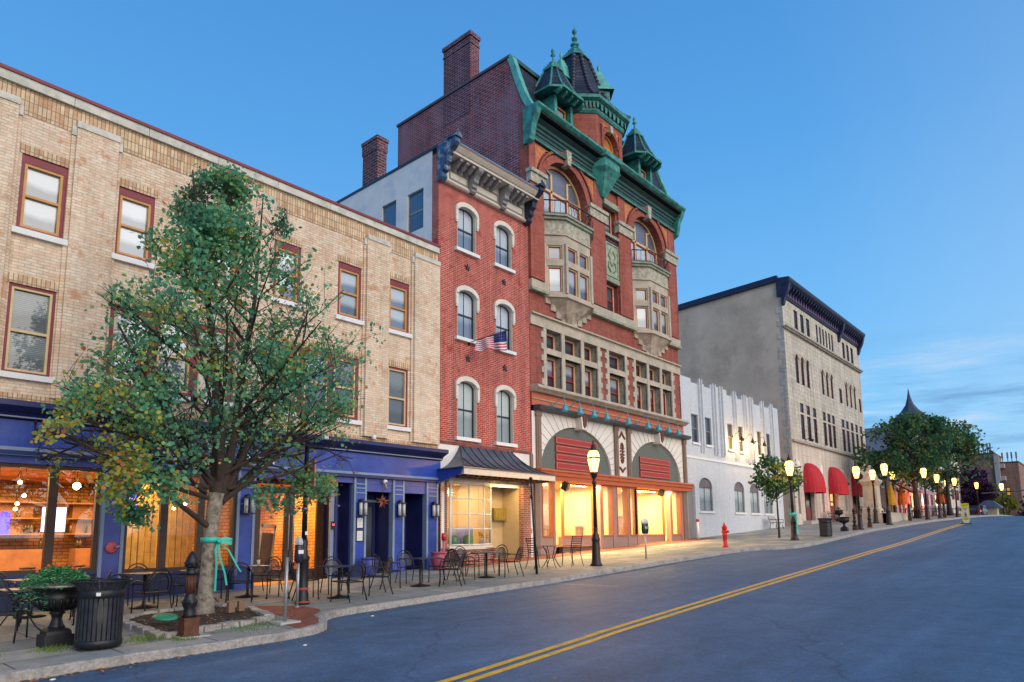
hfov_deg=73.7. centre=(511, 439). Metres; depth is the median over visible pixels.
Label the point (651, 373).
transom window
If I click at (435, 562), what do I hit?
glazed pot
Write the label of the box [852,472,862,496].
red awning
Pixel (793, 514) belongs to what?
teal ribbon
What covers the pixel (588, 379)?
window
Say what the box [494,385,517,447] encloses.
window
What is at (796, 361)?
window
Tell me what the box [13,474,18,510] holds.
pendant lamp
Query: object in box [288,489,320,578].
door
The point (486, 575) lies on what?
patio table
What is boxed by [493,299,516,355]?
window
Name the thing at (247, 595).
patio table
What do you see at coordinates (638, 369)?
transom window
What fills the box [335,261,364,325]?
window
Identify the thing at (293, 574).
patio chair
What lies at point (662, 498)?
shop window
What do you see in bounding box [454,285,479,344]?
window
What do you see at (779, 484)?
linden tree
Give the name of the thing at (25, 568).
bar stool
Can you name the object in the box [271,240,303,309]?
window
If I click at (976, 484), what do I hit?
street lamp
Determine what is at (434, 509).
wall sconce
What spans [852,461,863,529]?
street lamp
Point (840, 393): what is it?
window
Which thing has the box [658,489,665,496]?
wall speaker
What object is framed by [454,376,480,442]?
window
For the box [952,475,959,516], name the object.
street lamp
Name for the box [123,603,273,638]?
tree bed
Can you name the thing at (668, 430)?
gooseneck lamp
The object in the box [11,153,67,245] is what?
window
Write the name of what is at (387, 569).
patio chair
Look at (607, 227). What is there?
window
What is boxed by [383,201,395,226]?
side window
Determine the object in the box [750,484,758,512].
window
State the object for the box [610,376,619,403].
window
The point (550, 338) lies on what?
transom window
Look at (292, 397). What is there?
window
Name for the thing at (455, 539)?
shop vase
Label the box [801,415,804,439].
window
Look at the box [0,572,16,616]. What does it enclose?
patio chair
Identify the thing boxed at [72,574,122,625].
patio chair
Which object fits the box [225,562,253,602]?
patio chair
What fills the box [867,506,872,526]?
bollard
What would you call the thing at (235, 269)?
window
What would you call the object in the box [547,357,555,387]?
window
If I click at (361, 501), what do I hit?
wall sconce
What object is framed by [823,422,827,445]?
window
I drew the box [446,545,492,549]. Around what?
window sill
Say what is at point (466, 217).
window
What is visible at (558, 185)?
arched window
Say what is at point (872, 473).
street lamp
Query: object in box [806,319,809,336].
window
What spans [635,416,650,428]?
gooseneck lamp
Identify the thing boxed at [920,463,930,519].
street lamp
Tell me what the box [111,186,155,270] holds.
window
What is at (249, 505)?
wall sconce
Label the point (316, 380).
window
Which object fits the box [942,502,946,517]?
bollard
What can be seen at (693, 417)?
window
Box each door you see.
[254,487,289,582]
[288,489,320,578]
[366,503,375,556]
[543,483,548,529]
[687,492,694,538]
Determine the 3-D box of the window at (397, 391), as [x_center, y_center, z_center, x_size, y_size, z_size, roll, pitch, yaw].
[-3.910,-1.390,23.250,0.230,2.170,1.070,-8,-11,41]
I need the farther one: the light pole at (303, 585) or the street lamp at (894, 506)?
the street lamp at (894, 506)
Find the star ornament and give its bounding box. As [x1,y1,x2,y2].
[376,488,388,507]
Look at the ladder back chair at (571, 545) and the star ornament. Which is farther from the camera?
the ladder back chair at (571, 545)
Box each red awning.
[804,463,825,493]
[829,467,848,494]
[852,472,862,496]
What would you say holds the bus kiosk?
on the ground
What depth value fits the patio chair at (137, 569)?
15.62 m
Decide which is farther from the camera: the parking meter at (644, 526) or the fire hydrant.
the fire hydrant
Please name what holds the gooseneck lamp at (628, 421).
attached to the ornate corner building at (604, 228)
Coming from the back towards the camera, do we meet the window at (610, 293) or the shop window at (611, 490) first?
the window at (610, 293)
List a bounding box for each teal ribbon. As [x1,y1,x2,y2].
[200,536,241,590]
[790,512,798,533]
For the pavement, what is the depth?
17.89 m
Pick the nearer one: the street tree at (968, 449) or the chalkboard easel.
the chalkboard easel
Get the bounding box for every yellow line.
[437,524,958,681]
[461,524,963,681]
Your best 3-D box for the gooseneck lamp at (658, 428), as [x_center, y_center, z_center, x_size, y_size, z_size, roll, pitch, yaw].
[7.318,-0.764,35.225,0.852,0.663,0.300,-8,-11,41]
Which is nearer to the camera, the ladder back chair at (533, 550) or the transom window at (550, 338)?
the ladder back chair at (533, 550)
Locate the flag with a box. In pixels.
[468,329,509,351]
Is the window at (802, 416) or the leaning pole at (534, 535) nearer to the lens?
the leaning pole at (534, 535)
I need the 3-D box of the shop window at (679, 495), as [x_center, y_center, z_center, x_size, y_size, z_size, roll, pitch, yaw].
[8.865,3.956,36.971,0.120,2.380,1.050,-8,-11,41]
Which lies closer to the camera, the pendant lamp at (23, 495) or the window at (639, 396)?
the pendant lamp at (23, 495)
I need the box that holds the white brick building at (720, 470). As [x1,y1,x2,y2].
[679,375,784,538]
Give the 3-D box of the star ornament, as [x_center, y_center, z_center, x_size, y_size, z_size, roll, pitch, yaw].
[-4.160,1.832,21.986,0.150,0.775,0.510,-8,-11,41]
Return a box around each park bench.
[768,517,783,528]
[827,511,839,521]
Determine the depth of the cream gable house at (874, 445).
79.52 m
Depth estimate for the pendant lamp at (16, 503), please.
16.92 m
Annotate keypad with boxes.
[331,521,334,528]
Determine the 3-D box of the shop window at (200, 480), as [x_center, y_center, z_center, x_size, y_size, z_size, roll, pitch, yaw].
[-8.450,2.087,17.474,0.120,2.470,0.920,-8,-11,41]
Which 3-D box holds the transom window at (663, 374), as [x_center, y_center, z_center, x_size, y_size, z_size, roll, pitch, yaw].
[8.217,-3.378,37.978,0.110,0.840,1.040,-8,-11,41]
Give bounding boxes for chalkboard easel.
[258,524,276,570]
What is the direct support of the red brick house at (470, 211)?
on the pavement
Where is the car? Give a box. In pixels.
[969,505,987,514]
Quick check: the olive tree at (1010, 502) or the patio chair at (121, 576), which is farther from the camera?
the olive tree at (1010, 502)
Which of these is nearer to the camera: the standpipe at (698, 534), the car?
the standpipe at (698, 534)
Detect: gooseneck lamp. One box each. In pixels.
[551,397,568,411]
[568,400,583,414]
[583,403,596,417]
[596,406,609,419]
[615,411,631,424]
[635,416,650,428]
[646,419,661,430]
[656,421,671,432]
[666,423,680,434]
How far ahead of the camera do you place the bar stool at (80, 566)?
17.57 m
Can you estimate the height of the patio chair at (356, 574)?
0.906 m
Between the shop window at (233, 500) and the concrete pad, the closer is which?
the concrete pad
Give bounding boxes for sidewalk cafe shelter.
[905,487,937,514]
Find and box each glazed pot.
[360,557,376,577]
[430,552,446,569]
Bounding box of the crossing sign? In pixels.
[961,503,971,523]
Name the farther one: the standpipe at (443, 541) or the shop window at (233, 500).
the standpipe at (443, 541)
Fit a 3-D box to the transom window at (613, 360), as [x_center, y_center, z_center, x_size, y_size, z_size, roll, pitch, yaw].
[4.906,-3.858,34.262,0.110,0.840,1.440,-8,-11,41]
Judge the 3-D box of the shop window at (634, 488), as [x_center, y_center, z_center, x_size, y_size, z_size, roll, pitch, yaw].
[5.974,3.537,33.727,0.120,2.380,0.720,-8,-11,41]
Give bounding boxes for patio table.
[0,587,40,632]
[3,578,60,618]
[118,572,172,608]
[180,569,222,601]
[225,565,271,597]
[316,565,362,597]
[400,557,438,586]
[471,552,501,577]
[538,545,564,567]
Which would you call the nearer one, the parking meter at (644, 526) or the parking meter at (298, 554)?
the parking meter at (298, 554)
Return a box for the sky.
[0,0,1023,464]
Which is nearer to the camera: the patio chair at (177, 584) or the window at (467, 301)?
the patio chair at (177, 584)
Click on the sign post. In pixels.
(285, 620)
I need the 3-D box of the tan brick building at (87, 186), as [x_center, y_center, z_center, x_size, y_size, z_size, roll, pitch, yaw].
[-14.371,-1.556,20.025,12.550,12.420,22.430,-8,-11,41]
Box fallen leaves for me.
[20,522,1011,681]
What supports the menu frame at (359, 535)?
attached to the tan brick building at (87, 186)
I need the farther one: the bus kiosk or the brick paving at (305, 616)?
the bus kiosk
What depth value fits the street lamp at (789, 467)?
35.05 m
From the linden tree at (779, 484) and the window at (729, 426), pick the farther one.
the window at (729, 426)
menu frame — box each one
[356,517,363,528]
[356,530,363,541]
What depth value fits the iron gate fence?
60.81 m
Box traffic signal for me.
[981,487,1023,496]
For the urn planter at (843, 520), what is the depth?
41.15 m
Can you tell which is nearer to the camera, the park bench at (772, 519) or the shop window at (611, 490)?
the shop window at (611, 490)
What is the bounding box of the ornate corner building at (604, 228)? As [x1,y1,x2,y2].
[396,27,693,556]
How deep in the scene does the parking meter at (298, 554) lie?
14.51 m
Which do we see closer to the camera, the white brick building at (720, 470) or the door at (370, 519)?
the door at (370, 519)
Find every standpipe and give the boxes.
[442,533,445,551]
[696,519,699,538]
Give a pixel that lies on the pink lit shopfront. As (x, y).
(900, 506)
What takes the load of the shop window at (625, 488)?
in the ornate corner building at (604, 228)
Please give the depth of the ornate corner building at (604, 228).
33.41 m
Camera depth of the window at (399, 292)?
23.80 m
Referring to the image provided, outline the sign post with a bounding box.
[269,557,300,624]
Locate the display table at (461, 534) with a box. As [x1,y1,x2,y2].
[447,527,472,543]
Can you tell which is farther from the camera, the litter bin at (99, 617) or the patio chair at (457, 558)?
the patio chair at (457, 558)
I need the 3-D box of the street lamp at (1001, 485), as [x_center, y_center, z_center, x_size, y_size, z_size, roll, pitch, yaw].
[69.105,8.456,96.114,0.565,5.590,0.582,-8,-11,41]
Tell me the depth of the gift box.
24.95 m
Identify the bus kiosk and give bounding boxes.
[979,501,1003,514]
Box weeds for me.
[0,534,835,658]
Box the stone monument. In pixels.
[845,465,907,522]
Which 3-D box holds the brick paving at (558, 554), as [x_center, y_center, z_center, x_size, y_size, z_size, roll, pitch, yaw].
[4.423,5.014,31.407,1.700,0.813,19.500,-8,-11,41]
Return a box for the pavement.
[0,515,978,671]
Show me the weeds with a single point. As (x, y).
(145, 639)
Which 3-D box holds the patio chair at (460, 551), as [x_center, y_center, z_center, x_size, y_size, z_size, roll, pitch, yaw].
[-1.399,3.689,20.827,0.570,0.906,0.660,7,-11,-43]
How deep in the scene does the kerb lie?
11.74 m
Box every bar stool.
[19,567,35,569]
[70,565,84,567]
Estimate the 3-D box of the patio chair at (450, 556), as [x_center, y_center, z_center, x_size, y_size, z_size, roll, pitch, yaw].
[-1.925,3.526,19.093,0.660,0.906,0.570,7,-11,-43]
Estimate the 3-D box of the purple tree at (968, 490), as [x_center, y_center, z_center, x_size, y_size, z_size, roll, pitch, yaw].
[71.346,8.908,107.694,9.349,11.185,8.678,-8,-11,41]
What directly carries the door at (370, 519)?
in the tan brick building at (87, 186)
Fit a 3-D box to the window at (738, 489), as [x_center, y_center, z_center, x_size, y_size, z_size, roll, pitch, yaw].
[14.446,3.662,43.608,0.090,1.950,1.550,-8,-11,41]
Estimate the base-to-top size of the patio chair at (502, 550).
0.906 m
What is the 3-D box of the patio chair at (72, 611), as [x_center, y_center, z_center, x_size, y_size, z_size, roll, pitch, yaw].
[-8.297,3.037,13.460,0.660,0.906,0.570,4,-9,-28]
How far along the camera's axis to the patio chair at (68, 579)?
14.94 m
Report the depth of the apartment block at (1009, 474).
142.14 m
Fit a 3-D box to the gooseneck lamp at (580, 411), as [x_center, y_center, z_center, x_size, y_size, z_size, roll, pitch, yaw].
[2.782,-1.422,30.135,0.852,0.663,0.300,-8,-11,41]
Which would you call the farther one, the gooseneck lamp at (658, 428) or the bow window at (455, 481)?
the gooseneck lamp at (658, 428)
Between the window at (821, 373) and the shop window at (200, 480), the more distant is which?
the window at (821, 373)
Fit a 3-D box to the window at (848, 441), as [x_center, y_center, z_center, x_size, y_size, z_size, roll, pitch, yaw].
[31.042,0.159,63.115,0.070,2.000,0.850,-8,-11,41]
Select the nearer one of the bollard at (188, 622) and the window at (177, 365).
the bollard at (188, 622)
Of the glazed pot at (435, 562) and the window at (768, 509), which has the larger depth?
the window at (768, 509)
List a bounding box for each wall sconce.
[242,494,255,513]
[358,498,368,515]
[397,500,406,516]
[431,501,439,516]
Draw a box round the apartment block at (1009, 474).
[960,443,1023,515]
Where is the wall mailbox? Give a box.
[491,508,505,520]
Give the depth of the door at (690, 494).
38.67 m
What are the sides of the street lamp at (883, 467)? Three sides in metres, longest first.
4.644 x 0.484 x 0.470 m
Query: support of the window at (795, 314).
in the grey stone building at (788, 348)
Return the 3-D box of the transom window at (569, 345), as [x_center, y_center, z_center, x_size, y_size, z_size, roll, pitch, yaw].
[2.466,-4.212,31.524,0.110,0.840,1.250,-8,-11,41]
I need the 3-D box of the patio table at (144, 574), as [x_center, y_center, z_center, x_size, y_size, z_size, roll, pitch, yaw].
[-7.928,3.241,14.719,0.800,0.735,0.800,-5,-9,26]
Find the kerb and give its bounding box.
[0,515,1010,681]
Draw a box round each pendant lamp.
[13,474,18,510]
[15,473,19,504]
[22,468,26,496]
[73,473,80,489]
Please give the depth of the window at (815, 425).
56.49 m
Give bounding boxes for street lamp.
[587,441,602,565]
[784,454,798,539]
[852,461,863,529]
[869,465,878,522]
[880,459,892,524]
[889,472,896,512]
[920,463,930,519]
[934,471,942,517]
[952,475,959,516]
[974,481,980,514]
[999,481,1005,514]
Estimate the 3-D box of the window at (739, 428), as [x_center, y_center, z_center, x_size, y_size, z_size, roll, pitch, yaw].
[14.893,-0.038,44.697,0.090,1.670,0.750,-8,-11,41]
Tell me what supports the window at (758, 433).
in the white brick building at (720, 470)
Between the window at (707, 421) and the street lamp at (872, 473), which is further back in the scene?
the street lamp at (872, 473)
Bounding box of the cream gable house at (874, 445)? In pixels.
[865,427,906,511]
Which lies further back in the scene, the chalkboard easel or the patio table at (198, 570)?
the chalkboard easel
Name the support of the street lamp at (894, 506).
on the pavement
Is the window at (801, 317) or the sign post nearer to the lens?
the sign post
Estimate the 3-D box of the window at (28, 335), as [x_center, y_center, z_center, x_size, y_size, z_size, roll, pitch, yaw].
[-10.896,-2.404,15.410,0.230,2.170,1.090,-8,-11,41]
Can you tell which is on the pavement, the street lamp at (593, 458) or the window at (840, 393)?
the street lamp at (593, 458)
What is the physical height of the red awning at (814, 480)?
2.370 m
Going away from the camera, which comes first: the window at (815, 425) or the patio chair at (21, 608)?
the patio chair at (21, 608)
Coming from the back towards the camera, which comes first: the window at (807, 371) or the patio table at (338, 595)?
the window at (807, 371)
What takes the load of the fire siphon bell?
attached to the tan brick building at (87, 186)
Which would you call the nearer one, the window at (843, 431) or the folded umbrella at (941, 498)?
the window at (843, 431)
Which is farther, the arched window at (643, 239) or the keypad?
the arched window at (643, 239)
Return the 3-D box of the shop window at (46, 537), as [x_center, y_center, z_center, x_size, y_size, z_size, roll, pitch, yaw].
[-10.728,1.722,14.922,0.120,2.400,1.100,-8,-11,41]
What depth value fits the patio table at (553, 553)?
22.76 m
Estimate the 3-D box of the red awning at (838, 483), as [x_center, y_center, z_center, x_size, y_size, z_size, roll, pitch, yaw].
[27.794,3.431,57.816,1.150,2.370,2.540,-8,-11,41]
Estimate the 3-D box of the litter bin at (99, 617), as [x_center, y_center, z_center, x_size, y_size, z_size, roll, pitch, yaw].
[-6.191,2.599,10.267,0.828,0.967,0.828,-8,-11,41]
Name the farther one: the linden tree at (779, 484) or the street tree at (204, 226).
the linden tree at (779, 484)
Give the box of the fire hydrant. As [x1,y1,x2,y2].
[721,523,728,546]
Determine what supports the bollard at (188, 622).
on the concrete pad
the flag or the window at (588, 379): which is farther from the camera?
the window at (588, 379)
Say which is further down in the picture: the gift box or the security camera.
the gift box
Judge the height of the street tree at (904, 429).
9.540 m
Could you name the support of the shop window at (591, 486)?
in the ornate corner building at (604, 228)
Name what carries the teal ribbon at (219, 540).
attached to the street tree at (204, 226)
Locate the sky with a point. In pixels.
(868, 155)
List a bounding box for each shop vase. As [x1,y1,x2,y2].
[448,536,459,543]
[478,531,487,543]
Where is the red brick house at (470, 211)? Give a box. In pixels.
[336,129,556,566]
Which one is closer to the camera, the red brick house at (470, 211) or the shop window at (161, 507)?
the shop window at (161, 507)
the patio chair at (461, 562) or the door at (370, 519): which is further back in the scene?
the door at (370, 519)
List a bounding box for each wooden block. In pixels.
[226,602,234,612]
[236,600,244,610]
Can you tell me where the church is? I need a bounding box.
[874,390,936,443]
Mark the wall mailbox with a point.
(498, 514)
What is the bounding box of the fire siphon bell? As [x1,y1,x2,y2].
[105,542,119,553]
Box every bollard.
[176,551,200,636]
[852,508,857,529]
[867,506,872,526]
[907,503,912,520]
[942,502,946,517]
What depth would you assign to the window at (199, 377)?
18.48 m
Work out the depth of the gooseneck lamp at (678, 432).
36.54 m
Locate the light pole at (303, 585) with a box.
[294,446,315,604]
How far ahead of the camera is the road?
11.93 m
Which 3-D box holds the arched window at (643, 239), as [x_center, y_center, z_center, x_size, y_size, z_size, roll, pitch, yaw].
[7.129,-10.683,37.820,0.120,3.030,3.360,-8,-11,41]
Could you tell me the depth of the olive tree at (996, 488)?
107.45 m
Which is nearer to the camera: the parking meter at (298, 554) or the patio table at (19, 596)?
the patio table at (19, 596)
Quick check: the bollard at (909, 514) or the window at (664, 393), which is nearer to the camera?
the window at (664, 393)
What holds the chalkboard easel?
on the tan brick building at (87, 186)
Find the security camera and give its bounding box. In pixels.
[383,480,387,489]
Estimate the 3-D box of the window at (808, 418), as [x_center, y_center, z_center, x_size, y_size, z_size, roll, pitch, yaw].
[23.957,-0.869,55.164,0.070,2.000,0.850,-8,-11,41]
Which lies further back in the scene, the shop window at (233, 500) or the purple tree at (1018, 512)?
the purple tree at (1018, 512)
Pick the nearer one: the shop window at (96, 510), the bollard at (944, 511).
the shop window at (96, 510)
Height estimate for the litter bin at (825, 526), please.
0.967 m
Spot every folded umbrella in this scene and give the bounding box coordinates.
[887,484,896,511]
[897,484,907,512]
[936,488,944,505]
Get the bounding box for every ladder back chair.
[525,538,547,568]
[562,536,583,565]
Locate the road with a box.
[22,516,1023,681]
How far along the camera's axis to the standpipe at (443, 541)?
23.45 m
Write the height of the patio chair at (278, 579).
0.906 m
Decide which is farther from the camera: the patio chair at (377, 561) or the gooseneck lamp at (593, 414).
the gooseneck lamp at (593, 414)
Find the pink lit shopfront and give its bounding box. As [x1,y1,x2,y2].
[894,481,911,512]
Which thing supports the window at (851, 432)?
in the grey stone building at (788, 348)
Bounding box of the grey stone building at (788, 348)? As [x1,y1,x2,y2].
[678,275,866,525]
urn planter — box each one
[12,563,90,648]
[833,507,843,520]
[837,517,849,530]
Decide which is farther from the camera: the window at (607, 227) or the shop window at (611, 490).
the window at (607, 227)
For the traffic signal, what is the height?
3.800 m
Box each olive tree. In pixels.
[971,483,1007,510]
[995,494,1020,515]
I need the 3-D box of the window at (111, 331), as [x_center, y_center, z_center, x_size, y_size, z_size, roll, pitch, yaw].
[-9.492,-2.200,16.985,0.230,2.170,1.230,-8,-11,41]
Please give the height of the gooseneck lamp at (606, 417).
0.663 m
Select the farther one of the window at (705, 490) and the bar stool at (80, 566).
the window at (705, 490)
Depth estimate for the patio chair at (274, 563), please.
17.65 m
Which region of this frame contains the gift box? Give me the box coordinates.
[464,535,472,545]
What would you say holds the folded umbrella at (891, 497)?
on the pavement
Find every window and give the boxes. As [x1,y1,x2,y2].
[0,282,55,383]
[0,462,54,574]
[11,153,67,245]
[48,466,101,571]
[106,306,154,393]
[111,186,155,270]
[122,471,166,572]
[152,318,197,401]
[161,472,202,570]
[192,324,233,407]
[198,478,236,568]
[206,231,238,292]
[270,343,300,416]
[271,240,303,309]
[299,348,330,420]
[330,354,361,424]
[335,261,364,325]
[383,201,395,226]
[387,366,410,431]
[389,279,412,338]
[408,189,422,232]
[446,477,491,545]
[454,202,479,259]
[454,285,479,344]
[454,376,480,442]
[492,221,515,273]
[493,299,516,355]
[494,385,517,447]
[542,482,553,536]
[544,166,580,220]
[546,333,554,349]
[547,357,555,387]
[560,482,592,536]
[565,339,574,355]
[565,362,574,392]
[584,346,590,360]
[585,368,591,396]
[602,485,613,535]
[603,209,611,234]
[607,285,613,311]
[609,354,618,369]
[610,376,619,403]
[616,486,628,535]
[629,487,638,535]
[631,219,656,263]
[636,364,640,376]
[637,384,641,408]
[637,489,664,535]
[649,368,653,380]
[650,388,654,411]
[662,372,664,384]
[663,392,666,414]
[671,491,681,534]
[691,414,697,441]
[699,478,712,510]
[705,418,710,444]
[727,423,732,449]
[734,482,744,512]
[738,426,742,451]
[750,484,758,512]
[757,431,761,454]
[763,492,771,513]
[766,434,769,455]
[793,310,797,329]
[795,356,798,382]
[800,315,803,332]
[801,358,804,385]
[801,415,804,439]
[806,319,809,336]
[806,361,809,387]
[807,417,811,441]
[813,419,817,442]
[821,373,823,394]
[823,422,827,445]
[826,373,828,396]
[828,424,831,446]
[830,377,832,398]
[833,426,836,448]
[839,389,841,402]
[842,429,845,450]
[847,431,849,451]
[851,432,854,452]
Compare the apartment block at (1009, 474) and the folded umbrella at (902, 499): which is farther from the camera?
the apartment block at (1009, 474)
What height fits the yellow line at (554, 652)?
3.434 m
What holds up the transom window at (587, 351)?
in the ornate corner building at (604, 228)
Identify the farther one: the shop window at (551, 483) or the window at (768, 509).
the window at (768, 509)
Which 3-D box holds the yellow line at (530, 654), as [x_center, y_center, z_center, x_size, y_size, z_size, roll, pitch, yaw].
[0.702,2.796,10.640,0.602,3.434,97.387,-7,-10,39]
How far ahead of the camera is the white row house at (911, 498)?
82.95 m
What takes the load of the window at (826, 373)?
in the grey stone building at (788, 348)
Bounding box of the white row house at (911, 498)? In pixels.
[904,454,920,514]
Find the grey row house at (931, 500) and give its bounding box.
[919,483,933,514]
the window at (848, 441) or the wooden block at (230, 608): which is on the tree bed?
the wooden block at (230, 608)
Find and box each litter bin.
[70,578,133,648]
[816,518,832,535]
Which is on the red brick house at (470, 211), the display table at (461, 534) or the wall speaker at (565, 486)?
the display table at (461, 534)
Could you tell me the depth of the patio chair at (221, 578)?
16.14 m
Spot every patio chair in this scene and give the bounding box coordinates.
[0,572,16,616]
[0,586,29,643]
[18,575,54,626]
[56,566,91,582]
[68,570,111,619]
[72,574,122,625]
[125,563,154,605]
[130,569,172,613]
[172,573,198,606]
[196,560,226,598]
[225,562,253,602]
[250,556,282,593]
[265,561,296,598]
[287,560,319,600]
[320,556,349,594]
[330,561,366,602]
[362,557,392,595]
[370,554,400,588]
[395,550,422,583]
[428,549,457,582]
[439,551,465,586]
[447,549,475,580]
[453,546,479,576]
[484,544,508,574]
[499,546,523,576]
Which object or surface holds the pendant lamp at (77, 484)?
hanging from the tan brick building at (87, 186)
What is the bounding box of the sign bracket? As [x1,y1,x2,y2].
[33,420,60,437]
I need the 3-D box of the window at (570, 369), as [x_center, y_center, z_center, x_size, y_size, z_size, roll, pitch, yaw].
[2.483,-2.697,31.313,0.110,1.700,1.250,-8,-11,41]
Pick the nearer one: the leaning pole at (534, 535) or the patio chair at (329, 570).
the patio chair at (329, 570)
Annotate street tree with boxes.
[28,160,385,613]
[850,408,968,517]
[904,419,999,515]
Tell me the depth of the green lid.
11.87 m
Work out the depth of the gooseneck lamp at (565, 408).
29.07 m
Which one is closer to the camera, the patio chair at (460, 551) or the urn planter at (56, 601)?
the urn planter at (56, 601)
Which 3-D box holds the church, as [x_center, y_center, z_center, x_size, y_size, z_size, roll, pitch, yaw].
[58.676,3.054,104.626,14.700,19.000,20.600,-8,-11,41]
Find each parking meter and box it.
[294,536,303,607]
[641,519,648,558]
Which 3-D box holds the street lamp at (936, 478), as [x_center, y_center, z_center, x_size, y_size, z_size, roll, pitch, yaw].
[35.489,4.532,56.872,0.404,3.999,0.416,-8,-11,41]
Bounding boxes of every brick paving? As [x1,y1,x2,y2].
[255,606,319,627]
[463,538,714,566]
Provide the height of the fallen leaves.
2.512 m
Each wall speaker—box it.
[560,481,570,490]
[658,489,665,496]
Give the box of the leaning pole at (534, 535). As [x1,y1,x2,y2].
[529,477,537,573]
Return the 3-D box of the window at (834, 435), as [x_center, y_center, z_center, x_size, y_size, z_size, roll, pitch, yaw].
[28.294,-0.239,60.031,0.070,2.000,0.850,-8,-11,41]
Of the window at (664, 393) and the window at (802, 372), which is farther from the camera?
the window at (802, 372)
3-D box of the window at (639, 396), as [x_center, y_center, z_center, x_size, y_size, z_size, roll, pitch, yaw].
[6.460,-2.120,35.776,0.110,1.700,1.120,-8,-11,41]
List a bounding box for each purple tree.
[959,465,999,505]
[1015,495,1023,515]
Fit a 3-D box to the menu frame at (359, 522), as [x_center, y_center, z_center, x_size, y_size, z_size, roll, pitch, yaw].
[-4.767,2.598,21.405,0.032,0.360,0.280,-8,-11,41]
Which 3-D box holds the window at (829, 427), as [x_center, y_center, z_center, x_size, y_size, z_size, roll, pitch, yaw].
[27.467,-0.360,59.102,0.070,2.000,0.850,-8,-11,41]
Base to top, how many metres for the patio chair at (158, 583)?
0.906 m
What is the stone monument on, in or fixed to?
on the pavement
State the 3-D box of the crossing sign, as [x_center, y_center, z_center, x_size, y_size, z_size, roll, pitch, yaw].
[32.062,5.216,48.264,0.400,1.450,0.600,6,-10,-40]
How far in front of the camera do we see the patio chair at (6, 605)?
10.72 m
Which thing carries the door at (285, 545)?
in the tan brick building at (87, 186)
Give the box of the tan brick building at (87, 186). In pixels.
[0,62,448,609]
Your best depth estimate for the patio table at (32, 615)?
13.44 m
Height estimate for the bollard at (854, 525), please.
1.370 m
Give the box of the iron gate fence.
[906,506,946,518]
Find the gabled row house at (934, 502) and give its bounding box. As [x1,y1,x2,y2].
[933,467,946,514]
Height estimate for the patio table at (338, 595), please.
0.735 m
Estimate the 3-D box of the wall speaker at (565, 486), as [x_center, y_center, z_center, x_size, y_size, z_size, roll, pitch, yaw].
[2.306,1.953,29.450,0.367,0.550,0.453,-4,-9,23]
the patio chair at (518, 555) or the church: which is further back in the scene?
the church
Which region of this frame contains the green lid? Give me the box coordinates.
[152,613,177,620]
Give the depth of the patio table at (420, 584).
18.15 m
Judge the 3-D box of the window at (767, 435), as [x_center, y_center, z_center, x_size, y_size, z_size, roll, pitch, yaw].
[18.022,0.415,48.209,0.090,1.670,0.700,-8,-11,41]
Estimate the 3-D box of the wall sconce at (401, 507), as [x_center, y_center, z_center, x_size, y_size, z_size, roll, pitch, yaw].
[-3.673,2.255,22.547,0.240,0.550,0.300,-8,-11,41]
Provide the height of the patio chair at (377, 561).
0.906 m
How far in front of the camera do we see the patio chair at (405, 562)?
19.30 m
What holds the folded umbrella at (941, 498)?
on the pavement
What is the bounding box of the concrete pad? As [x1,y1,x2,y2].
[173,633,210,638]
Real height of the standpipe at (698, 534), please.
1.090 m
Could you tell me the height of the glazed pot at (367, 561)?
0.600 m
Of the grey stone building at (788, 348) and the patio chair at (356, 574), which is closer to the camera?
the patio chair at (356, 574)
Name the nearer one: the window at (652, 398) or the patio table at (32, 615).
the patio table at (32, 615)
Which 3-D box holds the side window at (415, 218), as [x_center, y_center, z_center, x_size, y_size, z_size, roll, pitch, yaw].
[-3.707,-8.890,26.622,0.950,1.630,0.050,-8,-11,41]
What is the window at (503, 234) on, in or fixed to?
in the red brick house at (470, 211)
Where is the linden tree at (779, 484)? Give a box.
[748,453,804,537]
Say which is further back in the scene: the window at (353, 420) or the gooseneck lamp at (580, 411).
the gooseneck lamp at (580, 411)

